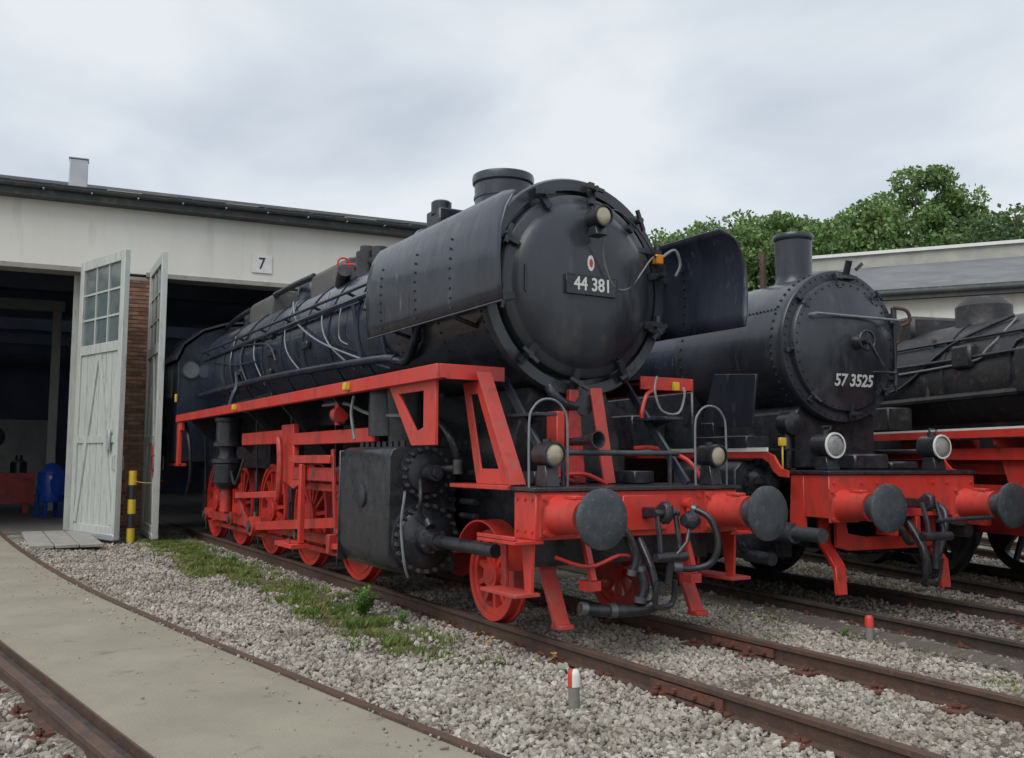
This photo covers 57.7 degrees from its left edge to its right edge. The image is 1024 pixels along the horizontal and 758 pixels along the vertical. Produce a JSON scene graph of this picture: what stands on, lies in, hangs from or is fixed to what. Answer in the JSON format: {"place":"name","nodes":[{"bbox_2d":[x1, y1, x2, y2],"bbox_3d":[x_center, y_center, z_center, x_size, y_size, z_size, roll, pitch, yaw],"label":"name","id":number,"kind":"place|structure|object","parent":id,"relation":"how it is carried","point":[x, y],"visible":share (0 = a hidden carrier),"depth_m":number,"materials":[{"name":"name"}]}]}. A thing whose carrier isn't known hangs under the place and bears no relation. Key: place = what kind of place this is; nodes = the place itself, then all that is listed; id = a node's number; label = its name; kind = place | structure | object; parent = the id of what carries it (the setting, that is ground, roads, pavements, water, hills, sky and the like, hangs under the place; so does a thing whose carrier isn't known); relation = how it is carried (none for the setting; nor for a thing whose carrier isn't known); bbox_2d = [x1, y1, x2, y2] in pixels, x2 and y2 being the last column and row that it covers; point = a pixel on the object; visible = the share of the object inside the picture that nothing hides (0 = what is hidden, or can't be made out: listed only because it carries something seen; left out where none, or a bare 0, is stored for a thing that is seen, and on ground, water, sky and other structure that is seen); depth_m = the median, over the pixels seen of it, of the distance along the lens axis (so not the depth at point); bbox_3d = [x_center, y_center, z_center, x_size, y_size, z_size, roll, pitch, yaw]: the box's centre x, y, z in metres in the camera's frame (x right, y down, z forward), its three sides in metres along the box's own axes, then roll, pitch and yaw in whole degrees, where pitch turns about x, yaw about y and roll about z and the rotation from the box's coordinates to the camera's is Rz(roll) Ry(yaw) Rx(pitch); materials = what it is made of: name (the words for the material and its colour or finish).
{"place":"outdoors","nodes":[
{"label":"outdoors","id":0,"kind":"place"},
{"bbox_2d":[0,492,209,534],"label":"shed floor","id":1,"kind":"structure","parent":0,"point":[14,520],"depth_m":24.51,"materials":[{"name":"grey concrete"}]},
{"bbox_2d":[0,473,34,512],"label":"workbench","id":2,"kind":"object","parent":1,"relation":"on","point":[16,487],"visible":0.96,"depth_m":25.98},
{"bbox_2d":[0,428,4,445],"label":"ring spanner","id":3,"kind":"object","parent":2,"relation":"on","point":[2,436],"visible":1,"depth_m":26.15,"materials":[{"name":"black metal"}]},
{"bbox_2d":[10,455,26,472],"bbox_3d":[-13.988,2.408,26.361,0.429,0.500,0.440,3,-6,-31],"label":"iron fitting","id":4,"kind":"object","parent":2,"relation":"on","point":[18,464],"visible":1,"depth_m":26.20,"materials":[{"name":"black metal"}]},
{"bbox_2d":[34,462,64,517],"bbox_3d":[-11.975,2.877,24.105,0.710,1.425,0.735,-4,-6,39],"label":"machine","id":5,"kind":"object","parent":1,"relation":"on","point":[50,487],"visible":0.95,"depth_m":23.91,"materials":[{"name":"blue paint"}]},
{"bbox_2d":[0,529,1023,757],"bbox_3d":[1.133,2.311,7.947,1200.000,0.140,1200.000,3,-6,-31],"label":"ground","id":6,"kind":"structure","parent":0,"point":[69,746],"depth_m":8.32,"materials":[{"name":"grey gravel"}]},
{"bbox_2d":[0,689,79,757],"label":"ballast stones","id":7,"kind":"object","parent":6,"relation":"on","point":[7,745],"visible":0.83,"depth_m":5.37,"materials":[{"name":"grey gravel"}]},
{"bbox_2d":[21,530,103,548],"bbox_3d":[-8.674,3.060,17.828,1.180,0.065,3.650,3,-6,-30],"label":"threshold plate","id":8,"kind":"object","parent":6,"relation":"on","point":[49,539],"visible":0.92,"depth_m":17.16,"materials":[{"name":"concrete"}]},
{"bbox_2d":[126,471,160,542],"bbox_3d":[-7.215,2.504,18.255,0.633,1.400,0.196,1,-5,-13],"label":"striped bollard","id":9,"kind":"object","parent":6,"relation":"on","point":[131,508],"visible":0.99,"depth_m":18.17,"materials":[{"name":"yellow metal"}]},
{"bbox_2d":[0,156,426,540],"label":"roundhouse","id":10,"kind":"structure","parent":6,"relation":"on","point":[109,296],"depth_m":20.54,"materials":[{"name":"paint"}]},
{"bbox_2d":[69,249,130,540],"bbox_3d":[-8.373,0.334,18.866,2.050,5.720,0.243,-4,-7,42],"label":"door","id":11,"kind":"structure","parent":10,"relation":"in","point":[97,465],"depth_m":18.77,"materials":[{"name":"paint"}]},
{"bbox_2d":[139,252,168,539],"bbox_3d":[-7.440,0.377,19.308,0.243,5.720,2.050,3,-6,-28],"label":"door","id":12,"kind":"structure","parent":10,"relation":"in","point":[150,495],"depth_m":18.99,"materials":[{"name":"paint"}]},
{"bbox_2d":[251,254,271,273],"bbox_3d":[-5.807,-2.669,21.588,0.460,0.420,0.017,2,-6,-24],"label":"number sign","id":13,"kind":"object","parent":10,"relation":"attached to","point":[261,263],"visible":1,"depth_m":21.58,"materials":[{"name":"white paint"}]},
{"bbox_2d":[0,531,508,757],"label":"walkway track","id":14,"kind":"structure","parent":6,"relation":"on","point":[55,682],"depth_m":5.98,"materials":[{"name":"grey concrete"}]},
{"bbox_2d":[1,562,484,757],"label":"loose pebbles","id":15,"kind":"object","parent":14,"relation":"on","point":[383,728],"visible":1,"depth_m":6.84,"materials":[{"name":"gravel"}]},
{"bbox_2d":[123,536,505,666],"bbox_3d":[-3.855,2.747,13.158,1.468,0.141,14.022,3,-6,-31],"label":"grass strip","id":16,"kind":"object","parent":6,"relation":"on","point":[191,552],"depth_m":11.09,"materials":[{"name":"green plant"}]},
{"bbox_2d":[350,585,379,618],"bbox_3d":[-1.532,2.333,9.685,0.370,0.365,0.384,3,-6,-31],"label":"weed","id":17,"kind":"object","parent":6,"relation":"on","point":[364,607],"visible":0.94,"depth_m":9.65,"materials":[{"name":"green plant"}]},
{"bbox_2d":[172,533,623,667],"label":"ballast stones","id":18,"kind":"object","parent":6,"relation":"on","point":[375,581],"visible":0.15,"depth_m":10.89,"materials":[{"name":"grey gravel"}]},
{"bbox_2d":[14,539,834,757],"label":"ballast stones","id":19,"kind":"object","parent":6,"relation":"on","point":[526,698],"visible":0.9,"depth_m":6.88,"materials":[{"name":"grey gravel"}]},
{"bbox_2d":[396,609,408,626],"bbox_3d":[-1.099,2.392,9.319,0.133,0.185,0.166,3,-6,-31],"label":"weed","id":20,"kind":"object","parent":19,"relation":"on","point":[402,617],"visible":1,"depth_m":9.30,"materials":[{"name":"green plant"}]},
{"bbox_2d":[474,631,493,641],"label":"fallen leaves","id":21,"kind":"object","parent":19,"relation":"on","point":[486,636],"visible":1,"depth_m":8.28,"materials":[{"name":"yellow plant"}]},
{"bbox_2d":[568,669,579,709],"bbox_3d":[0.402,2.078,6.013,0.080,0.400,0.080,-3,-4,42],"label":"marker post","id":22,"kind":"object","parent":19,"relation":"on","point":[573,689],"visible":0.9,"depth_m":5.99,"materials":[{"name":"white paint"}]},
{"bbox_2d":[159,505,1023,757],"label":"track","id":23,"kind":"structure","parent":6,"relation":"on","point":[823,735],"depth_m":6.98,"materials":[{"name":"brown metal"}]},
{"bbox_2d":[161,168,787,630],"bbox_3d":[-2.728,0.447,14.663,3.120,4.698,16.426,3,-6,-31],"label":"steam locomotive","id":24,"kind":"object","parent":23,"relation":"on","point":[441,388],"visible":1,"depth_m":9.16,"materials":[{"name":"black metal"}]},
{"bbox_2d":[497,182,667,390],"bbox_3d":[0.687,-0.900,9.006,2.067,2.095,0.274,3,-6,-31],"label":"smokebox door","id":25,"kind":"structure","parent":24,"relation":"in","point":[573,337],"depth_m":8.83,"materials":[{"name":"black metal"}]},
{"bbox_2d":[536,651,557,658],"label":"fallen leaves","id":26,"kind":"object","parent":23,"relation":"on","point":[555,653],"visible":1,"depth_m":7.57,"materials":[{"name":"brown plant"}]},
{"bbox_2d":[369,574,1023,757],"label":"ballast stones","id":27,"kind":"object","parent":6,"relation":"on","point":[460,595],"visible":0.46,"depth_m":7.48,"materials":[{"name":"grey gravel"}]},
{"bbox_2d":[840,626,849,635],"bbox_3d":[3.127,2.385,8.723,0.104,0.128,0.084,-2,-6,26],"label":"weed","id":28,"kind":"object","parent":27,"relation":"on","point":[846,631],"visible":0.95,"depth_m":8.71,"materials":[{"name":"green plant"}]},
{"bbox_2d":[864,615,873,641],"bbox_3d":[3.307,2.387,8.598,0.080,0.400,0.080,-6,-11,42],"label":"marker post","id":29,"kind":"object","parent":27,"relation":"on","point":[869,625],"visible":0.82,"depth_m":8.58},
{"bbox_2d":[645,226,749,286],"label":"deciduous tree","id":30,"kind":"object","parent":6,"relation":"on","point":[661,240],"visible":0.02,"depth_m":49.25,"materials":[{"name":"green plant"}]},
{"bbox_2d":[665,215,781,290],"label":"deciduous tree","id":31,"kind":"object","parent":6,"relation":"on","point":[751,256],"visible":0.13,"depth_m":54.92,"materials":[{"name":"green plant"}]},
{"bbox_2d":[728,209,839,291],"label":"deciduous tree","id":32,"kind":"object","parent":6,"relation":"on","point":[786,222],"visible":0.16,"depth_m":56.79,"materials":[{"name":"green plant"}]},
{"bbox_2d":[622,592,1023,693],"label":"grass strip","id":33,"kind":"object","parent":6,"relation":"on","point":[985,687],"depth_m":8.39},
{"bbox_2d":[629,571,1023,677],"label":"ballast stones","id":34,"kind":"object","parent":6,"relation":"on","point":[962,619],"visible":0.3,"depth_m":9.96,"materials":[{"name":"grey gravel"}]},
{"bbox_2d":[798,211,861,239],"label":"deciduous tree","id":35,"kind":"object","parent":6,"relation":"on","point":[818,221],"depth_m":61.35,"materials":[{"name":"green plant"}]},
{"bbox_2d":[660,575,1015,669],"bbox_3d":[4.466,2.471,9.073,3.081,0.201,8.593,3,-6,-25],"label":"loose rubble","id":36,"kind":"object","parent":6,"relation":"on","point":[748,614],"visible":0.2,"depth_m":9.85,"materials":[{"name":"stone"}]},
{"bbox_2d":[720,554,1015,602],"bbox_3d":[5.829,2.850,13.612,4.143,0.090,5.032,3,-6,-31],"label":"grass strip","id":37,"kind":"object","parent":6,"relation":"on","point":[852,580],"depth_m":13.72,"materials":[{"name":"green plant"}]},
{"bbox_2d":[717,550,1023,610],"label":"ballast stones","id":38,"kind":"object","parent":6,"relation":"on","point":[954,594],"visible":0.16,"depth_m":13.06,"materials":[{"name":"grey gravel"}]},
{"bbox_2d":[823,191,919,245],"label":"deciduous tree","id":39,"kind":"object","parent":6,"relation":"on","point":[907,213],"visible":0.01,"depth_m":59.94,"materials":[{"name":"green plant"}]},
{"bbox_2d":[800,551,1023,608],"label":"track","id":40,"kind":"structure","parent":6,"relation":"on","point":[992,590],"depth_m":13.18,"materials":[{"name":"brown metal"}]},
{"bbox_2d":[790,295,1023,575],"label":"steam locomotive","id":41,"kind":"object","parent":40,"relation":"on","point":[961,381],"visible":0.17,"depth_m":12.12,"materials":[{"name":"black metal"}]},
{"bbox_2d":[812,164,1021,255],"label":"deciduous tree","id":42,"kind":"object","parent":6,"relation":"on","point":[870,222],"visible":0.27,"depth_m":51.31,"materials":[{"name":"green plant"}]},
{"bbox_2d":[812,239,1023,318],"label":"shed wing","id":43,"kind":"structure","parent":6,"relation":"on","point":[943,281],"depth_m":34.54,"materials":[{"name":"white paint"}]},
{"bbox_2d":[907,203,1023,247],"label":"deciduous tree","id":44,"kind":"object","parent":6,"relation":"on","point":[965,228],"visible":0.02,"depth_m":50.83,"materials":[{"name":"green plant"}]},
{"bbox_2d":[943,203,1023,294],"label":"deciduous tree","id":45,"kind":"object","parent":6,"relation":"on","point":[994,236],"visible":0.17,"depth_m":46.07,"materials":[{"name":"green plant"}]},
{"bbox_2d":[946,537,1023,563],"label":"track","id":46,"kind":"structure","parent":6,"relation":"on","point":[987,552],"depth_m":16.29,"materials":[{"name":"brown metal"}]},
{"bbox_2d":[0,0,1023,242],"label":"sky","id":47,"kind":"structure","parent":0,"point":[684,112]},
{"bbox_2d":[556,561,1023,673],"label":"side track","id":48,"kind":"structure","parent":0,"point":[957,640],"depth_m":9.77,"materials":[{"name":"brown metal"}]},
{"bbox_2d":[607,231,1023,595],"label":"steam locomotive","id":49,"kind":"object","parent":48,"relation":"on","point":[799,372],"visible":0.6,"depth_m":10.54,"materials":[{"name":"black metal"}]},
{"bbox_2d":[785,272,898,418],"bbox_3d":[3.890,-0.397,10.591,1.692,1.702,0.415,3,-6,-25],"label":"smokebox door","id":50,"kind":"structure","parent":49,"relation":"in","point":[843,351],"depth_m":10.58,"materials":[{"name":"black metal"}]}
]}

